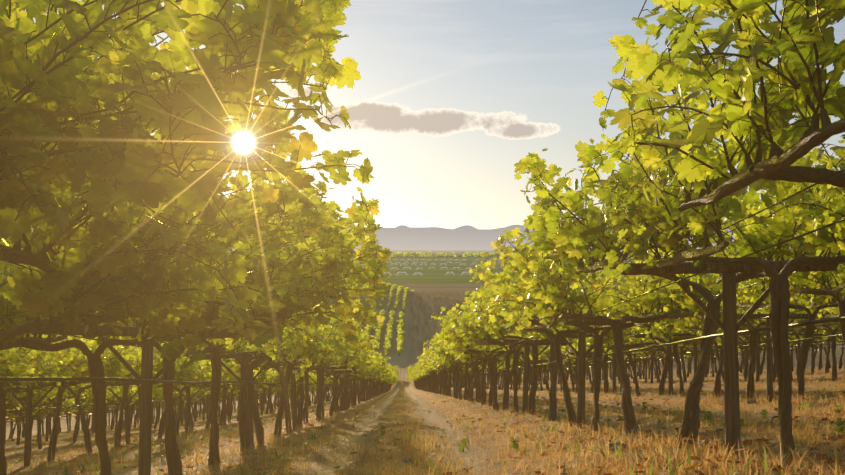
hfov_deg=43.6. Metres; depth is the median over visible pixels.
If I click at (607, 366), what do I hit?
grapevine
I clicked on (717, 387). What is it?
grapevine
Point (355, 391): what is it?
grapevine
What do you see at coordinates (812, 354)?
grapevine
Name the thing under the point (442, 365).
grapevine
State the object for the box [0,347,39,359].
grapevine
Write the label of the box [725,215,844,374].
grapevine
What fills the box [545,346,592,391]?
grapevine
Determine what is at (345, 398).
trellis post
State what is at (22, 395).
grapevine
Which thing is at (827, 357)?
grapevine
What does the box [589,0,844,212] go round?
grapevine
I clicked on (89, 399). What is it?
grapevine
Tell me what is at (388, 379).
grapevine
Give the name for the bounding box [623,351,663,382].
grapevine
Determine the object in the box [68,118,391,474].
grapevine
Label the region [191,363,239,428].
grapevine
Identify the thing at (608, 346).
grapevine
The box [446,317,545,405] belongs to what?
grapevine
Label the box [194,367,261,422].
grapevine
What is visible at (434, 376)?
grapevine
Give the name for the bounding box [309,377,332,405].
grapevine
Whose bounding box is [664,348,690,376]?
grapevine
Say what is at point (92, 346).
grapevine
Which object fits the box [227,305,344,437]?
grapevine
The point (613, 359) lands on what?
grapevine
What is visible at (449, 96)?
sky
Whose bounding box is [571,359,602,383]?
grapevine
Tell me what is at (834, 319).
trellis wires and driplines
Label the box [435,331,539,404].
grapevine
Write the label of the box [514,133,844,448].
grapevine
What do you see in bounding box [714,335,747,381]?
grapevine
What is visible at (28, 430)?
trellis post
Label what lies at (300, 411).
grapevine
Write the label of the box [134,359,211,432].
grapevine
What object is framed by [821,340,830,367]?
grapevine
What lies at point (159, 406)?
grapevine
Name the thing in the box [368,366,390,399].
grapevine
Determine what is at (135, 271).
grapevine
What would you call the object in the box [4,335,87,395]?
grapevine
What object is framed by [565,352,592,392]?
trellis post
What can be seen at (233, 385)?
grapevine
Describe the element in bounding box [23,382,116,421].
grapevine
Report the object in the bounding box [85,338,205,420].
grapevine
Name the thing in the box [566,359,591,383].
grapevine
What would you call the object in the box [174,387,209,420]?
grapevine
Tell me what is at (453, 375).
grapevine
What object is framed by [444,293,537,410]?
grapevine
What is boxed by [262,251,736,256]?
valley tree lines
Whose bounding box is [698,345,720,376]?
grapevine
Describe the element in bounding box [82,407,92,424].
trellis post
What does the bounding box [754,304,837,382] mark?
grapevine
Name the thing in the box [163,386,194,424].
grapevine
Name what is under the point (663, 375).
grapevine
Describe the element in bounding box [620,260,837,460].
trellis post
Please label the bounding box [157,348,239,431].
grapevine
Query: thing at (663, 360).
grapevine
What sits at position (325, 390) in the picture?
grapevine
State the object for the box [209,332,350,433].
grapevine
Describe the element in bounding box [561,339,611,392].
grapevine
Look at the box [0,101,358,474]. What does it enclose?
grapevine
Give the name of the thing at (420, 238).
mountain range
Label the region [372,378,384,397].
grapevine
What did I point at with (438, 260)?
rows
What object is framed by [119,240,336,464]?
grapevine
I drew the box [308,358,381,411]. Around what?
grapevine
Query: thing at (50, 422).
trellis post
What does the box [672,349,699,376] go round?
grapevine
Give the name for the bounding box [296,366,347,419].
trellis post
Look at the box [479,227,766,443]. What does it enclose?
grapevine
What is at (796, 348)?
grapevine
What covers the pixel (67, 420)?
grapevine
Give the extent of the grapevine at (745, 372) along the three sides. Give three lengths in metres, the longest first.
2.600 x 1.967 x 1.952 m
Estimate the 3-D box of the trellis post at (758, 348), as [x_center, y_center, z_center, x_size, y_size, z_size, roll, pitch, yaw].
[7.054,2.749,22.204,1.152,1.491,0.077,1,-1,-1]
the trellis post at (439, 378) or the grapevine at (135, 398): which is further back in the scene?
the trellis post at (439, 378)
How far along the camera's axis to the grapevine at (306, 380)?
18.48 m
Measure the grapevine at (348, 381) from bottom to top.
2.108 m
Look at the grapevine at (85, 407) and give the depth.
33.45 m
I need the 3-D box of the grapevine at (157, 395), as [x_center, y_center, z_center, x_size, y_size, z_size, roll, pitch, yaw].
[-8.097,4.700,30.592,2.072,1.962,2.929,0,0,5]
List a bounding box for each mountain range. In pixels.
[22,225,790,249]
[31,224,768,231]
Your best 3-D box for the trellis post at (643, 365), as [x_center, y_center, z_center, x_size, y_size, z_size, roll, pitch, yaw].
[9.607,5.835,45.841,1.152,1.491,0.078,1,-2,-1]
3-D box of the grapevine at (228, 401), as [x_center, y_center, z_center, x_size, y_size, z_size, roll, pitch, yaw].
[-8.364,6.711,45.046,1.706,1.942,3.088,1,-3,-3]
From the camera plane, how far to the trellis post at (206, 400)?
40.82 m
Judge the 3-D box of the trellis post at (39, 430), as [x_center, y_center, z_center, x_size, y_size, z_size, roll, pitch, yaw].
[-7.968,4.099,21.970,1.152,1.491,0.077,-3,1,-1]
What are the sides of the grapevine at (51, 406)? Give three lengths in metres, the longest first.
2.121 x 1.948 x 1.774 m
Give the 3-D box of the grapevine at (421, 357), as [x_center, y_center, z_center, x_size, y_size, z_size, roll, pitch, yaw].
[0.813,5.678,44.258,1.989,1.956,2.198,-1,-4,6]
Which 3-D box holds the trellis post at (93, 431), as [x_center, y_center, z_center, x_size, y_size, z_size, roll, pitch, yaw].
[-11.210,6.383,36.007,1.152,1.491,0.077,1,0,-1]
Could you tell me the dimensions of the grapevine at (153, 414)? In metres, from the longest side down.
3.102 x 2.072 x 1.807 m
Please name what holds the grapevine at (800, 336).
on the terrain
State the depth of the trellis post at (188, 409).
22.16 m
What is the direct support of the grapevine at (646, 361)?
on the terrain
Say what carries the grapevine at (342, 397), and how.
on the terrain
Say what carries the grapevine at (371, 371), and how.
on the terrain
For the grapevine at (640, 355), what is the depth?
45.02 m
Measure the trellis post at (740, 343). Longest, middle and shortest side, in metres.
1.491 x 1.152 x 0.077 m
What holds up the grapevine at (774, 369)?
on the terrain
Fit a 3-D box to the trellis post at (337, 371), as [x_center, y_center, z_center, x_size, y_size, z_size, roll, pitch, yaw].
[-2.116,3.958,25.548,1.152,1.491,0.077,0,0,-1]
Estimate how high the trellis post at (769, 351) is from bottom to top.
1.491 m
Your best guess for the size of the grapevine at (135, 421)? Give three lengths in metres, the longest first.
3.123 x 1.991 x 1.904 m
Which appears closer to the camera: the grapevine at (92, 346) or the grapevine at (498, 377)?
the grapevine at (92, 346)
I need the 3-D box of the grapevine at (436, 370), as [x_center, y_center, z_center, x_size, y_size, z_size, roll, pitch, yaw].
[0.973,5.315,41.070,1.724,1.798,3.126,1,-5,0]
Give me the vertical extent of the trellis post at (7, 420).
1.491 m
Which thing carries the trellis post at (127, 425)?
on the terrain
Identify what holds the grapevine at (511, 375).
on the terrain
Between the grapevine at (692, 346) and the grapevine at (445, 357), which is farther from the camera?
the grapevine at (692, 346)
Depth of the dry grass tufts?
8.75 m
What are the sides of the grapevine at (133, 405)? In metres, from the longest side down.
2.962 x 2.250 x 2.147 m
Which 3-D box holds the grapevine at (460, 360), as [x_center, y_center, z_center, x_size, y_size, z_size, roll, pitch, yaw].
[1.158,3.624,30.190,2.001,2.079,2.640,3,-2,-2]
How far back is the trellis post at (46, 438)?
31.27 m
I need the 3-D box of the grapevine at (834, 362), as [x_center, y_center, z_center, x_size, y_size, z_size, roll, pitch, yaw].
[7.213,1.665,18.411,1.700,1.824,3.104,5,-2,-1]
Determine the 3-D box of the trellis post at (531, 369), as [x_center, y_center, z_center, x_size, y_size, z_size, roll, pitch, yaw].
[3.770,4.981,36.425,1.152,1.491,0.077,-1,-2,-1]
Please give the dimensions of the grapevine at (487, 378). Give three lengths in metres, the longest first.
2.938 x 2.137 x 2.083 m
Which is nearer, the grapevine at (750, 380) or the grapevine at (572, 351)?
the grapevine at (750, 380)
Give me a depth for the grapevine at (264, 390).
34.04 m
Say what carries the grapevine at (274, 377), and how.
on the terrain
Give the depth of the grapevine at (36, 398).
21.01 m
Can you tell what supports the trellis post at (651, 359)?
on the terrain
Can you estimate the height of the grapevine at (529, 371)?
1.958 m
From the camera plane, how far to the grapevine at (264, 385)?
30.64 m
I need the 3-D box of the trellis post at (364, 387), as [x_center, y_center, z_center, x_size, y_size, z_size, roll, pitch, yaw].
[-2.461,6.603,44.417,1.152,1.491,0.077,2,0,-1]
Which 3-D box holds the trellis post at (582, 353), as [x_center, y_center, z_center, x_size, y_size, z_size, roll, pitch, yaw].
[1.536,1.531,10.216,1.152,1.491,0.077,1,0,-1]
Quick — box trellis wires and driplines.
[0,169,844,424]
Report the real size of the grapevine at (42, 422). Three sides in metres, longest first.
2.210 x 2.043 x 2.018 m
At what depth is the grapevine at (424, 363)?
39.32 m
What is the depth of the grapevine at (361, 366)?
23.17 m
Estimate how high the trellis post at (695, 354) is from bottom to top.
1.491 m
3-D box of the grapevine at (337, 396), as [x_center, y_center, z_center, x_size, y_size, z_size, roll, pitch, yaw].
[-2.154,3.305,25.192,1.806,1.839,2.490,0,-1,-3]
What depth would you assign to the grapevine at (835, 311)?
16.78 m
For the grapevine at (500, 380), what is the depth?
48.20 m
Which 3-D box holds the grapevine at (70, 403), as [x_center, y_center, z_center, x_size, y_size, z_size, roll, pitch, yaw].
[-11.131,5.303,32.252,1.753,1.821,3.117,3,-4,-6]
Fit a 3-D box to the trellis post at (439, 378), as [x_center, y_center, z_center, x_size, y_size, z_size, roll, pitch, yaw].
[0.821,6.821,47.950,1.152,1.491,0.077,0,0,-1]
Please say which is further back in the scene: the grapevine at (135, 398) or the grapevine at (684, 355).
the grapevine at (684, 355)
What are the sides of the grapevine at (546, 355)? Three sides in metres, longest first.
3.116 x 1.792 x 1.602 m
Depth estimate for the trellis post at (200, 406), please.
54.84 m
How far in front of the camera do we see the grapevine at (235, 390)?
43.19 m
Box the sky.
[25,0,844,228]
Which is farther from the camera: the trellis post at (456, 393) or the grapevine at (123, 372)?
the trellis post at (456, 393)
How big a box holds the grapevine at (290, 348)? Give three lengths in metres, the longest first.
3.116 x 1.851 x 1.749 m
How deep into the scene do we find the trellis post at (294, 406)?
16.10 m
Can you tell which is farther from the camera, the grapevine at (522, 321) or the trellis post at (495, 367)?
the trellis post at (495, 367)
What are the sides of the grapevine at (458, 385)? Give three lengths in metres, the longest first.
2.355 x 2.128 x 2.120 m
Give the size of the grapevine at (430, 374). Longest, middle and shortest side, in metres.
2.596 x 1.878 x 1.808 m
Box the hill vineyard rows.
[71,275,413,355]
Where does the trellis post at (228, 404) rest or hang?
on the terrain
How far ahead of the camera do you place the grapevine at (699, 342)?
25.97 m
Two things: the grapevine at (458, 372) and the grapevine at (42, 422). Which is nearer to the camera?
the grapevine at (458, 372)
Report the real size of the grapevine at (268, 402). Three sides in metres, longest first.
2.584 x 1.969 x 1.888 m
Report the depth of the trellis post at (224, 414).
26.89 m
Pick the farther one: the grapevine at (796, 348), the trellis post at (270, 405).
the trellis post at (270, 405)
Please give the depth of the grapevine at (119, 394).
25.75 m
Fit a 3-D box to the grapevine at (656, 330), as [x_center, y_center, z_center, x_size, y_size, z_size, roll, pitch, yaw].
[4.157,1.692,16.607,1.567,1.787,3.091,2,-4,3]
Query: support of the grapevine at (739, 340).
on the terrain
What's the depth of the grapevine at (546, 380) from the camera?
32.47 m
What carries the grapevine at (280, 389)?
on the terrain
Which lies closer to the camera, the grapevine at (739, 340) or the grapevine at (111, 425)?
the grapevine at (739, 340)
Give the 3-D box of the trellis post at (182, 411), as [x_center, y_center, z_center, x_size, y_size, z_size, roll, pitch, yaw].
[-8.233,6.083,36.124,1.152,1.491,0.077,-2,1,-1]
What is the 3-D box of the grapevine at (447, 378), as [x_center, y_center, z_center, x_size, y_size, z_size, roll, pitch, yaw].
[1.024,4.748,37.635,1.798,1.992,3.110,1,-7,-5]
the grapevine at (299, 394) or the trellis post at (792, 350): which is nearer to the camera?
the trellis post at (792, 350)
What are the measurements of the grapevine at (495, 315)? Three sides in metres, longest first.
2.202 x 2.110 x 2.068 m
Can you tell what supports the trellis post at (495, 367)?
on the terrain
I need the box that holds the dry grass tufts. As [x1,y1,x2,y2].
[5,366,844,474]
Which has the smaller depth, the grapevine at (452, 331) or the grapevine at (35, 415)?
the grapevine at (452, 331)
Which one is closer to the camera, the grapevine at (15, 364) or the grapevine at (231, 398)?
the grapevine at (15, 364)
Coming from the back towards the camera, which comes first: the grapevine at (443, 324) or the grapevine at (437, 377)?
the grapevine at (437, 377)
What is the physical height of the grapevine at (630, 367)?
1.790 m
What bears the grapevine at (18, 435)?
on the terrain
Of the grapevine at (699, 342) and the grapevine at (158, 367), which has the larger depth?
the grapevine at (699, 342)
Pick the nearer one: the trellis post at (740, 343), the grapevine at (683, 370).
the grapevine at (683, 370)
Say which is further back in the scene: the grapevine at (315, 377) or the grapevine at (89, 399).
the grapevine at (315, 377)
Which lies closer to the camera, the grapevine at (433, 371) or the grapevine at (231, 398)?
the grapevine at (231, 398)
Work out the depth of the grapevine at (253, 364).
12.18 m
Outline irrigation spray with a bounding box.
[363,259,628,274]
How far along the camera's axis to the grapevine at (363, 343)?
20.05 m
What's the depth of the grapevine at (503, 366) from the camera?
39.09 m
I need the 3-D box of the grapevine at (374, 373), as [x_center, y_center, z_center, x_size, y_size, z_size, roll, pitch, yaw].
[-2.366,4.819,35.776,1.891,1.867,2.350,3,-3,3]
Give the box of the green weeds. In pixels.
[373,398,844,453]
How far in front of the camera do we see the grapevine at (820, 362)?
34.03 m
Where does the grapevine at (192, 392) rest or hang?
on the terrain
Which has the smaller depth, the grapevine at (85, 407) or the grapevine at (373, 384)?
the grapevine at (85, 407)
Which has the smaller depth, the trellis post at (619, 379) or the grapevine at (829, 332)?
the grapevine at (829, 332)
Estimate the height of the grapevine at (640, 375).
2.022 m
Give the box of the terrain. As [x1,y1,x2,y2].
[0,250,844,474]
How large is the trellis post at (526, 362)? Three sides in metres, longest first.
1.491 x 1.152 x 0.077 m
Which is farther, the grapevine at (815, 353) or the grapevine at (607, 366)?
the grapevine at (815, 353)
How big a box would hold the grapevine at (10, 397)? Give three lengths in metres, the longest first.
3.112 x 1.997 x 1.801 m
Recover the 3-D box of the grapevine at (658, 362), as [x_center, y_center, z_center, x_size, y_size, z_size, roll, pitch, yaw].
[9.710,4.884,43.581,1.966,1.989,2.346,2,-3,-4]
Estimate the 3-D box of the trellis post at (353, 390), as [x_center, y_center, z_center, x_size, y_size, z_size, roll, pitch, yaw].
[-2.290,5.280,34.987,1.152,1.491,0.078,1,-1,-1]
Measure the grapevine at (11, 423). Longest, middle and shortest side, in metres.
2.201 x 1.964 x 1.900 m
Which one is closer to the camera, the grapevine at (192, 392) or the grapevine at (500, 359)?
the grapevine at (500, 359)
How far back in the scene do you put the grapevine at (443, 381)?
42.46 m
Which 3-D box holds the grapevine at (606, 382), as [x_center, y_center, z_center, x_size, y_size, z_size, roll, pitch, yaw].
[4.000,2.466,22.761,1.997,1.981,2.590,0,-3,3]
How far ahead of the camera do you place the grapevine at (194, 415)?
38.48 m
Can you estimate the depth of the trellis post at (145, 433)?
6.68 m
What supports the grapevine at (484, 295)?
on the terrain
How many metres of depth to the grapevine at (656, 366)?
30.97 m
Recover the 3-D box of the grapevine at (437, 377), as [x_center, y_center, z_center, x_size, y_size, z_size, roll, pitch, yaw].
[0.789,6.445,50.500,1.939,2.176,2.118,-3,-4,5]
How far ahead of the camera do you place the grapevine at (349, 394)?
32.66 m
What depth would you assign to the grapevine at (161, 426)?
19.84 m
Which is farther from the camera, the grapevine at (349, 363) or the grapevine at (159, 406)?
the grapevine at (159, 406)
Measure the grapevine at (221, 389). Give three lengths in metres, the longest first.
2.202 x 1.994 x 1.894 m
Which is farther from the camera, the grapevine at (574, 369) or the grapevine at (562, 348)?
the grapevine at (574, 369)
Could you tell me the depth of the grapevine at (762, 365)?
30.86 m
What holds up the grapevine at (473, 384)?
on the terrain
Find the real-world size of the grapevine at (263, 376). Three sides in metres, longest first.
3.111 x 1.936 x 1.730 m
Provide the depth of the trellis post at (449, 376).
38.51 m
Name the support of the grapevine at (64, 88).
on the terrain
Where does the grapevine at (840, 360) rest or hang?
on the terrain
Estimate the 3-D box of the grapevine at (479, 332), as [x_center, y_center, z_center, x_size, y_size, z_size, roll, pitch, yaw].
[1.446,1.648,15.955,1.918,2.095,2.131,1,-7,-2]
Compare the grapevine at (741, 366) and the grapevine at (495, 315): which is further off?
the grapevine at (741, 366)
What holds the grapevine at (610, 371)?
on the terrain
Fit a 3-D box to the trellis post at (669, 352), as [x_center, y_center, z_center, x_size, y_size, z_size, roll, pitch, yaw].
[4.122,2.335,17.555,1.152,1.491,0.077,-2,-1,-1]
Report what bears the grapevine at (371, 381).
on the terrain
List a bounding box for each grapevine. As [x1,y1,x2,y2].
[0,0,373,277]
[0,41,328,474]
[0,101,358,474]
[0,335,74,387]
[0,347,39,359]
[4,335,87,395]
[4,385,48,402]
[5,335,161,460]
[5,386,53,400]
[6,384,80,451]
[6,402,25,409]
[6,402,46,444]
[6,407,41,440]
[7,395,68,441]
[12,407,63,431]
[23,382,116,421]
[40,399,86,411]
[41,409,64,435]
[50,336,163,452]
[53,381,121,442]
[62,401,115,434]
[65,408,86,432]
[67,385,134,408]
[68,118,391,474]
[68,410,77,430]
[71,335,186,446]
[73,384,158,435]
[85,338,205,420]
[104,350,211,438]
[110,402,121,429]
[116,384,162,429]
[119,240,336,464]
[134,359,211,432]
[134,400,152,427]
[152,388,185,400]
[152,396,175,423]
[153,385,181,428]
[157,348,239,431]
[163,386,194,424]
[163,387,203,420]
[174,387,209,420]
[181,311,342,451]
[190,400,196,420]
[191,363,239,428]
[193,369,259,424]
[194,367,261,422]
[195,311,361,445]
[196,388,227,419]
[208,387,239,416]
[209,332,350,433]
[209,369,276,390]
[226,390,239,414]
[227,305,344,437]
[230,362,270,420]
[256,380,290,413]
[258,343,351,427]
[258,369,283,387]
[260,368,298,415]
[267,373,297,412]
[268,335,373,418]
[276,342,359,423]
[287,371,316,409]
[288,373,316,408]
[293,311,375,421]
[295,348,375,415]
[296,373,314,407]
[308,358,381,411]
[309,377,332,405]
[314,360,367,412]
[323,379,339,401]
[325,350,376,408]
[330,354,380,406]
[331,375,356,404]
[339,373,357,411]
[341,368,374,410]
[342,365,376,407]
[345,367,380,405]
[358,351,392,403]
[360,367,383,401]
[366,371,386,399]
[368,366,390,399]
[369,365,390,399]
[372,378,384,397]
[376,378,390,396]
[417,356,442,389]
[417,360,451,392]
[418,354,460,373]
[418,356,435,393]
[419,354,439,393]
[420,369,448,393]
[421,344,448,395]
[423,338,464,399]
[425,360,451,394]
[426,338,501,401]
[426,349,454,396]
[426,351,462,396]
[426,365,469,395]
[427,353,472,398]
[430,302,544,409]
[430,333,474,393]
[430,352,462,397]
[433,335,494,401]
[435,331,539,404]
[440,358,480,398]
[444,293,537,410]
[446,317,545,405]
[449,345,512,402]
[455,284,553,412]
[464,280,583,415]
[469,258,630,420]
[470,369,488,388]
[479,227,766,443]
[479,231,692,430]
[480,366,504,388]
[482,255,634,426]
[487,366,504,389]
[497,362,523,389]
[499,359,542,375]
[500,362,520,389]
[510,359,548,390]
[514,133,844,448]
[519,355,549,390]
[529,354,567,390]
[538,345,575,391]
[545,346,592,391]
[548,346,611,359]
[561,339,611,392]
[562,327,639,392]
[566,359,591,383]
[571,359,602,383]
[585,60,844,470]
[586,331,672,394]
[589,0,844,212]
[602,356,627,378]
[603,330,674,395]
[609,360,611,379]
[623,347,664,383]
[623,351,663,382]
[624,325,701,394]
[624,355,642,378]
[631,345,678,382]
[632,352,663,378]
[632,356,641,378]
[636,302,738,396]
[642,353,664,378]
[655,350,679,377]
[661,300,765,396]
[662,344,714,351]
[663,279,825,399]
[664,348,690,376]
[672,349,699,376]
[677,340,697,382]
[678,349,698,371]
[679,330,744,382]
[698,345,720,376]
[702,247,844,400]
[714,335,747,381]
[718,344,747,372]
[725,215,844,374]
[738,303,806,381]
[738,331,765,381]
[738,336,762,359]
[742,337,793,374]
[750,0,844,104]
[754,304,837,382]
[756,333,826,342]
[761,234,844,293]
[788,331,838,361]
[791,296,839,380]
[794,297,839,373]
[800,294,841,316]
[801,336,841,369]
[814,322,840,334]
[814,340,825,368]
[817,336,844,368]
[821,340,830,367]
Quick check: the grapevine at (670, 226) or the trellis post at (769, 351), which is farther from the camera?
the trellis post at (769, 351)
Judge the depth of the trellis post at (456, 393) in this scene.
33.78 m
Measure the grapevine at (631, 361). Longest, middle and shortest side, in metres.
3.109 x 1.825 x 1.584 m
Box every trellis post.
[5,412,18,442]
[6,381,77,466]
[11,398,64,448]
[40,405,65,440]
[44,409,63,434]
[58,326,238,474]
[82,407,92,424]
[88,403,109,432]
[90,381,158,443]
[173,395,183,423]
[178,383,210,431]
[195,397,209,416]
[202,396,208,418]
[203,350,284,449]
[220,383,238,424]
[226,392,239,415]
[260,361,329,430]
[262,384,275,412]
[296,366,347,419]
[313,370,358,395]
[326,373,353,409]
[352,376,362,405]
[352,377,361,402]
[364,378,377,401]
[428,371,451,394]
[436,368,451,389]
[449,365,463,398]
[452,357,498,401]
[456,362,479,399]
[464,350,523,407]
[487,338,567,415]
[519,360,547,385]
[527,318,625,428]
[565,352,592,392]
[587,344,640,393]
[618,353,635,383]
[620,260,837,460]
[632,355,650,378]
[635,332,696,394]
[640,349,665,382]
[683,342,717,373]
[722,314,808,401]
[737,333,765,381]
[738,341,761,359]
[790,342,794,370]
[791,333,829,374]
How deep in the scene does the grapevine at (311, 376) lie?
41.68 m
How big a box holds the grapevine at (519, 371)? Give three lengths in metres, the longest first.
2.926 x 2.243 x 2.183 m
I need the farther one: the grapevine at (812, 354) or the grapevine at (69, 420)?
the grapevine at (69, 420)
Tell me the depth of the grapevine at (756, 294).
12.07 m
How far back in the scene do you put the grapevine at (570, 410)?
11.04 m
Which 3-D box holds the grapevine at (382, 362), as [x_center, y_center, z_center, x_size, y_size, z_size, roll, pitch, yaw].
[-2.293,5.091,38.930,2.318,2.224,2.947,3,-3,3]
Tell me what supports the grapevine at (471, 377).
on the terrain
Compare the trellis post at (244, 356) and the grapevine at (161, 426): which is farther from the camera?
the grapevine at (161, 426)
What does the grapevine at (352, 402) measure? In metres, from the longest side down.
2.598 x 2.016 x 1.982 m
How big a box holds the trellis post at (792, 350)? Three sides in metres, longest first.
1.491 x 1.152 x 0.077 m
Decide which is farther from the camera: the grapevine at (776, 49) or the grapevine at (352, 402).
the grapevine at (352, 402)
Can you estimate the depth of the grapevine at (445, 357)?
24.79 m
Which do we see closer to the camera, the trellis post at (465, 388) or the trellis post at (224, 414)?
the trellis post at (224, 414)
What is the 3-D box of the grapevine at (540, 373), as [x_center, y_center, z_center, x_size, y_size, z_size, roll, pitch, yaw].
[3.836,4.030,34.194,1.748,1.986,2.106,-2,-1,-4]
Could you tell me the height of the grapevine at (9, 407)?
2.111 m
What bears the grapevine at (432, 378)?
on the terrain
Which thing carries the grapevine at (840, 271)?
on the terrain
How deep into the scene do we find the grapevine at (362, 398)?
42.02 m
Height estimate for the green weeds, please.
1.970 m

